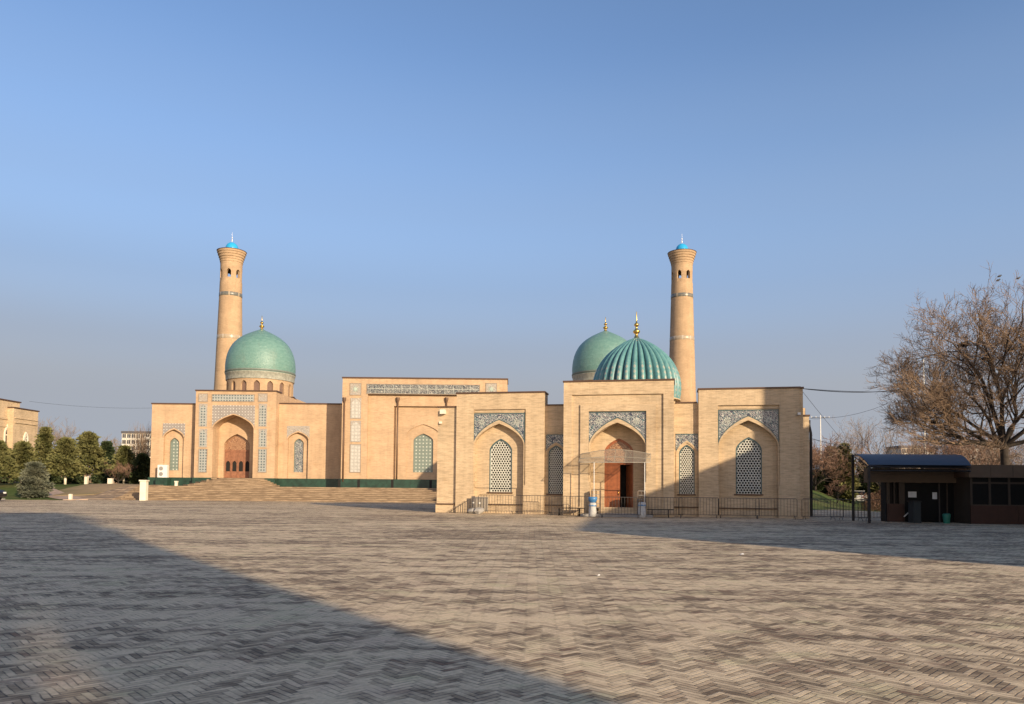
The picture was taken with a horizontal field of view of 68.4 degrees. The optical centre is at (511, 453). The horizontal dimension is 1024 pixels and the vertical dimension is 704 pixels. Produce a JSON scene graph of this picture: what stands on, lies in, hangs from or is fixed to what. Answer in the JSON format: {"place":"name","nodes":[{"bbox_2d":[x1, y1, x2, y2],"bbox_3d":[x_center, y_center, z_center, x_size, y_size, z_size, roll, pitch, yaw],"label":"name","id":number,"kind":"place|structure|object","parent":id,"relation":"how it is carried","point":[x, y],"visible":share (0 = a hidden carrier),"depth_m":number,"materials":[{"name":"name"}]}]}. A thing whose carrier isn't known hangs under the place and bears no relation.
{"place":"outdoors","nodes":[
{"label":"outdoors","id":0,"kind":"place"},
{"bbox_2d":[0,490,6,499],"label":"parked car","id":1,"kind":"object","parent":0,"point":[3,493],"visible":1,"depth_m":61.23,"materials":[{"name":"black paint"}]},
{"bbox_2d":[0,483,92,499],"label":"lawn","id":2,"kind":"structure","parent":0,"point":[11,490],"depth_m":74.33,"materials":[{"name":"plant"}]},
{"bbox_2d":[0,440,20,479],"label":"pine tree","id":3,"kind":"object","parent":2,"relation":"on","point":[8,467],"visible":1,"depth_m":76.08,"materials":[{"name":"green plant"}]},
{"bbox_2d":[0,468,20,482],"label":"shrub","id":4,"kind":"object","parent":2,"relation":"on","point":[7,480],"visible":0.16,"depth_m":94.91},
{"bbox_2d":[0,398,39,482],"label":"madrasa building","id":5,"kind":"structure","parent":2,"relation":"on","point":[17,423],"depth_m":97.73,"materials":[{"name":"brick"}]},
{"bbox_2d":[4,425,7,442],"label":"window","id":6,"kind":"structure","parent":5,"relation":"in","point":[5,431],"depth_m":96.62,"materials":[{"name":"white glass"}]},
{"bbox_2d":[23,432,28,441],"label":"window","id":7,"kind":"structure","parent":5,"relation":"in","point":[25,437],"depth_m":99.32,"materials":[{"name":"white glass"}]},
{"bbox_2d":[7,440,35,475],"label":"pine tree","id":8,"kind":"object","parent":2,"relation":"on","point":[24,451],"visible":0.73,"depth_m":79.43,"materials":[{"name":"green plant"}]},
{"bbox_2d":[15,461,54,498],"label":"blue spruce","id":9,"kind":"object","parent":2,"relation":"on","point":[34,480],"visible":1,"depth_m":68.58,"materials":[{"name":"plant"}]},
{"bbox_2d":[34,426,55,474],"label":"pine tree","id":10,"kind":"object","parent":2,"relation":"on","point":[44,444],"visible":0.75,"depth_m":91.60,"materials":[{"name":"green plant"}]},
{"bbox_2d":[47,474,62,483],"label":"shrub","id":11,"kind":"object","parent":2,"relation":"on","point":[56,480],"visible":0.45,"depth_m":99.57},
{"bbox_2d":[38,416,80,448],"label":"bare tree","id":12,"kind":"object","parent":2,"relation":"on","point":[57,436],"visible":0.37,"depth_m":111.70,"materials":[{"name":"grey plant"}]},
{"bbox_2d":[43,436,90,483],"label":"pine tree","id":13,"kind":"object","parent":2,"relation":"on","point":[63,459],"visible":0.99,"depth_m":81.51,"materials":[{"name":"green plant"}]},
{"bbox_2d":[62,475,89,483],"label":"shrub","id":14,"kind":"object","parent":2,"relation":"on","point":[78,479],"visible":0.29,"depth_m":100.44,"materials":[{"name":"plant"}]},
{"bbox_2d":[75,431,114,483],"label":"pine tree","id":15,"kind":"object","parent":2,"relation":"on","point":[92,454],"visible":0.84,"depth_m":85.56,"materials":[{"name":"green plant"}]},
{"bbox_2d":[52,483,139,495],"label":"earth patch","id":16,"kind":"object","parent":2,"relation":"on","point":[90,489],"visible":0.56,"depth_m":74.79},
{"bbox_2d":[107,478,113,483],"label":"stone pillar","id":17,"kind":"structure","parent":16,"relation":"on","point":[109,480],"depth_m":79.72,"materials":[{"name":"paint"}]},
{"bbox_2d":[89,470,105,483],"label":"shrub","id":18,"kind":"object","parent":2,"relation":"on","point":[95,479],"visible":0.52,"depth_m":99.25,"materials":[{"name":"plant"}]},
{"bbox_2d":[92,440,115,469],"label":"pine tree","id":19,"kind":"object","parent":2,"relation":"on","point":[108,447],"visible":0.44,"depth_m":103.72,"materials":[{"name":"green plant"}]},
{"bbox_2d":[98,465,117,483],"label":"shrub","id":20,"kind":"object","parent":2,"relation":"on","point":[105,479],"visible":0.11,"depth_m":97.31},
{"bbox_2d":[99,434,120,462],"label":"bare tree","id":21,"kind":"object","parent":2,"relation":"on","point":[114,445],"visible":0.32,"depth_m":125.17,"materials":[{"name":"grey plant"}]},
{"bbox_2d":[103,461,138,482],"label":"bare tree","id":22,"kind":"object","parent":2,"relation":"on","point":[124,469],"visible":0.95,"depth_m":87.86,"materials":[{"name":"brown plant"}]},
{"bbox_2d":[107,445,135,483],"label":"pine tree","id":23,"kind":"object","parent":2,"relation":"on","point":[125,454],"visible":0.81,"depth_m":91.40,"materials":[{"name":"green plant"}]},
{"bbox_2d":[119,477,144,483],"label":"shrub","id":24,"kind":"object","parent":2,"relation":"on","point":[127,480],"visible":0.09,"depth_m":95.91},
{"bbox_2d":[129,452,150,483],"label":"pine tree","id":25,"kind":"object","parent":2,"relation":"on","point":[142,461],"visible":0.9,"depth_m":89.30,"materials":[{"name":"green plant"}]},
{"bbox_2d":[47,488,87,499],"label":"garden path","id":26,"kind":"structure","parent":0,"point":[54,492],"depth_m":70.09,"materials":[{"name":"stone"}]},
{"bbox_2d":[0,500,1023,703],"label":"plaza","id":27,"kind":"structure","parent":0,"point":[180,602],"depth_m":9.97,"materials":[{"name":"stone"}]},
{"bbox_2d":[139,480,149,500],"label":"stone pillar","id":28,"kind":"structure","parent":27,"relation":"on","point":[143,490],"depth_m":67.95,"materials":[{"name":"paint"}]},
{"bbox_2d":[450,496,474,512],"bbox_3d":[-2.911,2.968,43.758,1.557,1.032,0.036,0,-3,12],"label":"ramp railing","id":29,"kind":"object","parent":27,"relation":"on","point":[460,507],"visible":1,"depth_m":43.72,"materials":[{"name":"metal"}]},
{"bbox_2d":[467,508,474,513],"bbox_3d":[-2.289,3.344,43.506,0.568,0.406,0.599,0,-3,22],"label":"boulder","id":30,"kind":"object","parent":27,"relation":"on","point":[470,510],"visible":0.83,"depth_m":43.32,"materials":[{"name":"stone"}]},
{"bbox_2d":[474,507,483,513],"bbox_3d":[-1.901,3.318,43.325,0.619,0.455,0.663,0,-3,19],"label":"boulder","id":31,"kind":"object","parent":27,"relation":"on","point":[479,510],"visible":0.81,"depth_m":43.11,"materials":[{"name":"stone"}]},
{"bbox_2d":[471,496,487,510],"bbox_3d":[-1.879,2.951,43.913,1.000,0.900,0.072,0,-3,12],"label":"notice board","id":32,"kind":"object","parent":27,"relation":"on","point":[482,502],"visible":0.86,"depth_m":43.90,"materials":[{"name":"white paint"}]},
{"bbox_2d":[478,495,512,513],"bbox_3d":[-0.918,2.937,43.286,2.131,1.102,0.544,0,-3,12],"label":"railing","id":33,"kind":"object","parent":27,"relation":"on","point":[497,503],"visible":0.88,"depth_m":43.27,"materials":[{"name":"metal"}]},
{"bbox_2d":[515,495,551,514],"bbox_3d":[1.212,2.936,42.783,2.131,1.102,0.544,0,-3,11],"label":"crowd barrier","id":34,"kind":"object","parent":27,"relation":"on","point":[537,503],"visible":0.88,"depth_m":42.76,"materials":[{"name":"metal"}]},
{"bbox_2d":[554,507,579,515],"bbox_3d":[3.169,3.230,41.693,1.633,0.446,0.447,0,-3,12],"label":"bench","id":35,"kind":"object","parent":27,"relation":"on","point":[565,508],"visible":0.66,"depth_m":41.75,"materials":[{"name":"brown wood"}]},
{"bbox_2d":[549,496,585,515],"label":"crowd barrier","id":36,"kind":"object","parent":27,"relation":"on","point":[569,504],"visible":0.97,"depth_m":41.25,"materials":[{"name":"metal"}]},
{"bbox_2d":[588,497,596,516],"bbox_3d":[4.272,2.833,39.890,0.500,1.060,0.492,0,-3,12],"label":"wrapped bin","id":37,"kind":"object","parent":27,"relation":"on","point":[592,507],"visible":1,"depth_m":39.72,"materials":[{"name":"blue plastic"}]},
{"bbox_2d":[591,490,600,513],"bbox_3d":[4.650,2.689,41.709,0.520,1.295,0.282,0,-3,12],"label":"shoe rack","id":38,"kind":"object","parent":27,"relation":"on","point":[599,503],"visible":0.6,"depth_m":41.55,"materials":[{"name":"metal"}]},
{"bbox_2d":[579,449,650,501],"bbox_3d":[5.612,1.592,41.130,3.850,3.713,1.312,0,-3,12],"label":"entrance canopy","id":39,"kind":"object","parent":27,"relation":"on","point":[620,462],"visible":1,"depth_m":40.84,"materials":[{"name":"beige"}]},
{"bbox_2d":[600,497,640,517],"bbox_3d":[5.647,2.830,39.393,2.131,1.102,0.544,0,-3,11],"label":"crowd barrier","id":40,"kind":"object","parent":27,"relation":"on","point":[621,506],"visible":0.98,"depth_m":39.38,"materials":[{"name":"metal"}]},
{"bbox_2d":[435,311,812,518],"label":"mausoleum","id":41,"kind":"structure","parent":27,"relation":"on","point":[735,446],"depth_m":42.29,"materials":[{"name":"brick"}]},
{"bbox_2d":[487,439,512,493],"bbox_3d":[-0.675,0.751,44.660,1.535,3.237,0.310,0,-3,12],"label":"window","id":42,"kind":"structure","parent":41,"relation":"in","point":[500,461],"depth_m":44.69,"materials":[{"name":"white stone"}]},
{"bbox_2d":[546,446,562,494],"bbox_3d":[2.546,0.980,43.763,1.058,2.884,0.310,0,-3,12],"label":"window","id":43,"kind":"structure","parent":41,"relation":"in","point":[555,455],"depth_m":43.78,"materials":[{"name":"white stone"}]},
{"bbox_2d":[604,463,632,506],"bbox_3d":[6.143,1.952,43.143,1.633,2.861,0.747,0,-3,12],"label":"door","id":44,"kind":"structure","parent":41,"relation":"in","point":[612,470],"depth_m":42.93,"materials":[{"name":"red wood"}]},
{"bbox_2d":[677,445,695,495],"bbox_3d":[9.777,0.937,42.233,1.014,2.841,0.310,0,-3,12],"label":"window","id":45,"kind":"structure","parent":41,"relation":"in","point":[686,454],"depth_m":42.25,"materials":[{"name":"white stone"}]},
{"bbox_2d":[734,437,762,495],"bbox_3d":[13.098,0.714,41.745,1.556,3.233,0.310,0,-3,12],"label":"window","id":46,"kind":"structure","parent":41,"relation":"in","point":[748,452],"depth_m":41.78,"materials":[{"name":"white stone"}]},
{"bbox_2d":[803,392,859,459],"bbox_3d":[24.056,-1.468,55.627,0.028,2.782,33.441,-1,-3,30],"label":"overhead wire","id":47,"kind":"object","parent":41,"relation":"attached to","point":[828,423],"visible":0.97,"depth_m":50.74,"materials":[{"name":"black paint"}]},
{"bbox_2d":[804,388,921,391],"bbox_3d":[25.272,-4.392,50.751,26.890,2.714,0.028,3,-4,-45],"label":"overhead wire","id":48,"kind":"object","parent":41,"relation":"attached to","point":[859,391],"visible":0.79,"depth_m":46.71,"materials":[{"name":"black paint"}]},
{"bbox_2d":[807,383,929,392],"bbox_3d":[24.744,-4.606,50.761,0.044,3.149,26.153,-2,-3,43],"label":"overhead wire","id":49,"kind":"object","parent":41,"relation":"attached to","point":[861,392],"visible":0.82,"depth_m":47.88,"materials":[{"name":"black paint"}]},
{"bbox_2d":[637,491,645,513],"bbox_3d":[7.098,2.692,41.242,0.460,1.295,0.282,0,-3,12],"label":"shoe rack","id":50,"kind":"object","parent":27,"relation":"on","point":[638,495],"visible":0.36,"depth_m":41.13,"materials":[{"name":"metal"}]},
{"bbox_2d":[638,502,645,517],"bbox_3d":[6.793,2.954,39.351,0.416,0.820,0.413,0,-3,12],"label":"wrapped bin","id":51,"kind":"object","parent":27,"relation":"on","point":[643,510],"visible":1,"depth_m":39.19,"materials":[{"name":"grey plastic"}]},
{"bbox_2d":[647,509,672,517],"bbox_3d":[7.995,3.229,40.619,1.376,0.446,0.447,0,-3,12],"label":"bench","id":52,"kind":"object","parent":27,"relation":"on","point":[660,509],"visible":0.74,"depth_m":40.40,"materials":[{"name":"brown wood"}]},
{"bbox_2d":[642,497,682,517],"bbox_3d":[7.994,2.877,39.969,2.131,1.102,0.544,0,-3,12],"label":"crowd barrier","id":53,"kind":"object","parent":27,"relation":"on","point":[667,505],"visible":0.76,"depth_m":39.92,"materials":[{"name":"metal"}]},
{"bbox_2d":[678,497,718,516],"bbox_3d":[10.037,2.920,40.506,2.131,1.102,0.544,0,-3,11],"label":"crowd barrier","id":54,"kind":"object","parent":27,"relation":"on","point":[706,506],"visible":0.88,"depth_m":40.46,"materials":[{"name":"metal"}]},
{"bbox_2d":[718,498,759,518],"bbox_3d":[12.059,2.920,40.078,2.131,1.102,0.544,0,-3,13],"label":"crowd barrier","id":55,"kind":"object","parent":27,"relation":"on","point":[743,507],"visible":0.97,"depth_m":40.03,"materials":[{"name":"metal"}]},
{"bbox_2d":[755,498,796,519],"bbox_3d":[13.909,2.921,39.686,2.131,1.102,0.544,0,-3,12],"label":"crowd barrier","id":56,"kind":"object","parent":27,"relation":"on","point":[774,506],"visible":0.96,"depth_m":39.70,"materials":[{"name":"metal"}]},
{"bbox_2d":[802,499,843,519],"bbox_3d":[16.293,2.936,39.516,2.131,1.102,0.544,0,-3,6],"label":"crowd barrier","id":57,"kind":"object","parent":27,"relation":"on","point":[827,511],"visible":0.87,"depth_m":39.49,"materials":[{"name":"metal"}]},
{"bbox_2d":[830,499,867,520],"bbox_3d":[17.492,2.921,38.916,2.131,1.102,0.544,1,-3,-2],"label":"crowd barrier","id":58,"kind":"object","parent":27,"relation":"on","point":[845,499],"visible":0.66,"depth_m":38.91,"materials":[{"name":"metal"}]},
{"bbox_2d":[858,499,867,520],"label":"crowd barrier","id":59,"kind":"object","parent":27,"relation":"on","point":[864,511],"visible":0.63,"depth_m":38.30,"materials":[{"name":"metal"}]},
{"bbox_2d":[864,468,955,521],"bbox_3d":[20.392,2.117,38.027,5.104,2.675,0.915,0,-3,2],"label":"ticket booth","id":60,"kind":"object","parent":27,"relation":"on","point":[933,492],"visible":0.75,"depth_m":37.75,"materials":[{"name":"wood"}]},
{"bbox_2d":[851,454,970,522],"bbox_3d":[19.866,1.699,37.159,5.564,3.425,2.898,0,-3,4],"label":"entry shelter","id":61,"kind":"object","parent":27,"relation":"on","point":[903,461],"visible":1,"depth_m":36.22,"materials":[{"name":"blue metal"}]},
{"bbox_2d":[907,501,921,522],"bbox_3d":[19.727,2.865,36.918,0.440,1.070,0.580,1,-3,0],"label":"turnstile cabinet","id":62,"kind":"object","parent":27,"relation":"on","point":[914,511],"visible":0.96,"depth_m":36.68,"materials":[{"name":"metal"}]},
{"bbox_2d":[942,513,950,523],"bbox_3d":[21.060,3.150,36.506,0.380,0.490,0.380,1,-3,0],"label":"green bin","id":63,"kind":"object","parent":27,"relation":"on","point":[946,518],"visible":1,"depth_m":36.38,"materials":[{"name":"teal plastic"}]},
{"bbox_2d":[926,465,1023,524],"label":"guard cabin","id":64,"kind":"object","parent":27,"relation":"on","point":[988,494],"visible":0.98,"depth_m":36.20,"materials":[{"name":"brown"}]},
{"bbox_2d":[970,477,988,505],"bbox_3d":[22.493,1.839,36.276,0.860,1.346,0.080,0,-3,3],"label":"window","id":65,"kind":"structure","parent":64,"relation":"in","point":[978,490],"depth_m":36.27,"materials":[{"name":"black glass"}]},
{"bbox_2d":[988,478,1008,505],"bbox_3d":[23.371,1.845,36.222,0.900,1.346,0.080,0,-3,3],"label":"window","id":66,"kind":"structure","parent":64,"relation":"in","point":[997,491],"depth_m":36.22,"materials":[{"name":"black glass"}]},
{"bbox_2d":[1007,478,1023,505],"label":"window","id":67,"kind":"structure","parent":64,"relation":"in","point":[1015,489],"depth_m":36.17,"materials":[{"name":"black glass"}]},
{"bbox_2d":[0,0,1023,476],"label":"sky","id":68,"kind":"structure","parent":0,"point":[408,188],"materials":[{"name":"blue"}]},
{"bbox_2d":[813,490,880,511],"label":"grass bank","id":69,"kind":"structure","parent":0,"point":[821,499],"depth_m":68.54,"materials":[{"name":"plant"}]},
{"bbox_2d":[812,470,826,490],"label":"shrub","id":70,"kind":"object","parent":69,"relation":"on","point":[820,487],"visible":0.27,"depth_m":83.50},
{"bbox_2d":[811,415,828,458],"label":"utility pole","id":71,"kind":"object","parent":69,"relation":"on","point":[820,417],"visible":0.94,"depth_m":95.22,"materials":[{"name":"white paint"}]},
{"bbox_2d":[819,470,834,495],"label":"shrub","id":72,"kind":"object","parent":69,"relation":"on","point":[825,491],"visible":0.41,"depth_m":85.51,"materials":[{"name":"plant"}]},
{"bbox_2d":[809,434,858,490],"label":"bare tree","id":73,"kind":"object","parent":69,"relation":"on","point":[825,462],"visible":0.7,"depth_m":80.35,"materials":[{"name":"brown plant"}]},
{"bbox_2d":[809,435,866,490],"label":"bare tree","id":74,"kind":"object","parent":69,"relation":"on","point":[829,451],"visible":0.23,"depth_m":87.09,"materials":[{"name":"brown plant"}]},
{"bbox_2d":[826,481,849,502],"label":"bare tree","id":75,"kind":"object","parent":69,"relation":"on","point":[843,489],"visible":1,"depth_m":71.86,"materials":[{"name":"brown plant"}]},
{"bbox_2d":[831,474,851,501],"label":"shrub","id":76,"kind":"object","parent":69,"relation":"on","point":[834,496],"visible":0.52,"depth_m":83.64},
{"bbox_2d":[832,443,860,501],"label":"pine tree","id":77,"kind":"object","parent":69,"relation":"on","point":[848,492],"visible":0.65,"depth_m":83.46,"materials":[{"name":"green plant"}]},
{"bbox_2d":[849,491,866,502],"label":"parked car","id":78,"kind":"object","parent":69,"relation":"on","point":[861,495],"visible":0.18,"depth_m":84.27,"materials":[{"name":"white paint"}]},
{"bbox_2d":[823,413,910,490],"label":"bare tree","id":79,"kind":"object","parent":69,"relation":"on","point":[847,434],"visible":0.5,"depth_m":102.68,"materials":[{"name":"brown plant"}]},
{"bbox_2d":[858,488,880,510],"bbox_3d":[28.375,3.493,57.919,2.977,2.127,2.373,1,-3,0],"label":"brown hedge","id":80,"kind":"object","parent":69,"relation":"on","point":[875,502],"visible":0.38,"depth_m":57.66,"materials":[{"name":"plant"}]},
{"bbox_2d":[866,482,879,494],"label":"pine tree","id":81,"kind":"object","parent":69,"relation":"on","point":[874,486],"visible":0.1,"depth_m":89.52,"materials":[{"name":"green plant"}]},
{"bbox_2d":[829,416,927,503],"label":"bare tree","id":82,"kind":"object","parent":69,"relation":"on","point":[869,450],"visible":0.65,"depth_m":78.70,"materials":[{"name":"brown plant"}]},
{"bbox_2d":[855,426,973,482],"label":"bare tree","id":83,"kind":"object","parent":69,"relation":"on","point":[862,448],"visible":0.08,"depth_m":91.42,"materials":[{"name":"brown plant"}]},
{"bbox_2d":[923,359,925,468],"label":"utility pole","id":84,"kind":"object","parent":69,"relation":"on","point":[924,422],"visible":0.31,"depth_m":88.23,"materials":[{"name":"white paint"}]},
{"bbox_2d":[864,266,1023,464],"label":"bare tree","id":85,"kind":"object","parent":69,"relation":"on","point":[939,397],"visible":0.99,"depth_m":55.97,"materials":[{"name":"brown plant"}]},
{"bbox_2d":[957,341,973,347],"bbox_3d":[33.963,-8.151,56.346,1.243,0.592,1.102,1,-3,0],"label":"bird nest","id":86,"kind":"object","parent":85,"relation":"on","point":[960,343],"visible":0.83,"depth_m":56.27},
{"bbox_2d":[899,422,1018,468],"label":"bare tree","id":87,"kind":"object","parent":69,"relation":"on","point":[965,448],"visible":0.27,"depth_m":83.40,"materials":[{"name":"brown plant"}]},
{"bbox_2d":[916,435,1020,468],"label":"bare tree","id":88,"kind":"object","parent":69,"relation":"on","point":[1010,461],"visible":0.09,"depth_m":87.56,"materials":[{"name":"brown plant"}]},
{"label":"ground","id":89,"kind":"structure","parent":0,"visible":0},
{"bbox_2d":[77,485,163,499],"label":"stone bank","id":90,"kind":"structure","parent":89,"relation":"on","point":[119,493],"depth_m":70.96,"materials":[{"name":"stone"}]},
{"bbox_2d":[121,431,150,482],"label":"apartment block","id":91,"kind":"structure","parent":89,"relation":"on","point":[125,433],"depth_m":330.42,"materials":[{"name":"beige concrete"}]},
{"bbox_2d":[121,426,150,456],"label":"poplar tree","id":92,"kind":"object","parent":89,"relation":"on","point":[138,440],"visible":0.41,"depth_m":180.13,"materials":[{"name":"brown plant"}]},
{"bbox_2d":[128,421,150,457],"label":"poplar tree","id":93,"kind":"object","parent":89,"relation":"on","point":[143,449],"visible":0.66,"depth_m":177.38,"materials":[{"name":"brown plant"}]},
{"bbox_2d":[214,237,246,389],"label":"minaret","id":94,"kind":"object","parent":89,"relation":"on","point":[231,255],"visible":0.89,"depth_m":129.57,"materials":[{"name":"brick"}]},
{"bbox_2d":[121,486,436,502],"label":"terrace steps","id":95,"kind":"structure","parent":89,"relation":"on","point":[299,494],"depth_m":71.65,"materials":[{"name":"beige stone"}]},
{"bbox_2d":[183,478,279,486],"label":"portal steps","id":96,"kind":"structure","parent":95,"relation":"on","point":[257,482],"depth_m":77.10,"materials":[{"name":"beige stone"}]},
{"bbox_2d":[148,317,626,487],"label":"friday mosque","id":97,"kind":"structure","parent":95,"relation":"on","point":[255,419],"depth_m":79.24,"materials":[{"name":"beige brick"}]},
{"bbox_2d":[155,465,170,485],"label":"air conditioner","id":98,"kind":"object","parent":97,"relation":"attached to","point":[162,470],"visible":0.98,"depth_m":79.01,"materials":[{"name":"white paint"}]},
{"bbox_2d":[170,439,178,469],"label":"window","id":99,"kind":"structure","parent":97,"relation":"in","point":[174,444],"depth_m":80.57,"materials":[{"name":"green glass"}]},
{"bbox_2d":[170,438,178,467],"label":"window frame","id":100,"kind":"structure","parent":97,"relation":"in","point":[174,438],"depth_m":80.53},
{"bbox_2d":[224,450,249,477],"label":"door","id":101,"kind":"structure","parent":97,"relation":"in","point":[231,456],"depth_m":80.96,"materials":[{"name":"wood"}]},
{"bbox_2d":[295,440,302,471],"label":"window","id":102,"kind":"structure","parent":97,"relation":"in","point":[299,444],"depth_m":80.57,"materials":[{"name":"grey glass"}]},
{"bbox_2d":[294,439,303,471],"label":"window frame","id":103,"kind":"structure","parent":97,"relation":"in","point":[298,439],"depth_m":80.55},
{"bbox_2d":[414,435,431,471],"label":"window","id":104,"kind":"structure","parent":97,"relation":"in","point":[423,444],"depth_m":77.84,"materials":[{"name":"green glass"}]},
{"bbox_2d":[413,434,432,471],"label":"window frame","id":105,"kind":"structure","parent":97,"relation":"in","point":[421,434],"depth_m":77.79,"materials":[{"name":"stone"}]},
{"bbox_2d":[667,241,696,401],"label":"minaret","id":106,"kind":"object","parent":89,"relation":"on","point":[681,256],"visible":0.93,"depth_m":129.49,"materials":[{"name":"brick"}]},
{"bbox_2d":[855,459,870,493],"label":"pine tree","id":107,"kind":"object","parent":89,"relation":"on","point":[863,486],"visible":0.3,"depth_m":111.50,"materials":[{"name":"green plant"}]},
{"bbox_2d":[886,445,934,468],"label":"apartment block","id":108,"kind":"structure","parent":89,"relation":"on","point":[904,446],"depth_m":300.44,"materials":[{"name":"concrete"}]},
{"bbox_2d":[944,440,995,464],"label":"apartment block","id":109,"kind":"structure","parent":89,"relation":"on","point":[959,446],"depth_m":321.53,"materials":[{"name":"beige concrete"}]},
{"bbox_2d":[926,420,1023,464],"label":"bare tree","id":110,"kind":"object","parent":89,"relation":"on","point":[996,450],"visible":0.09,"depth_m":94.94,"materials":[{"name":"plant"}]},
{"bbox_2d":[968,436,1023,464],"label":"bare tree","id":111,"kind":"object","parent":89,"relation":"on","point":[1017,461],"visible":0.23,"depth_m":91.46,"materials":[{"name":"plant"}]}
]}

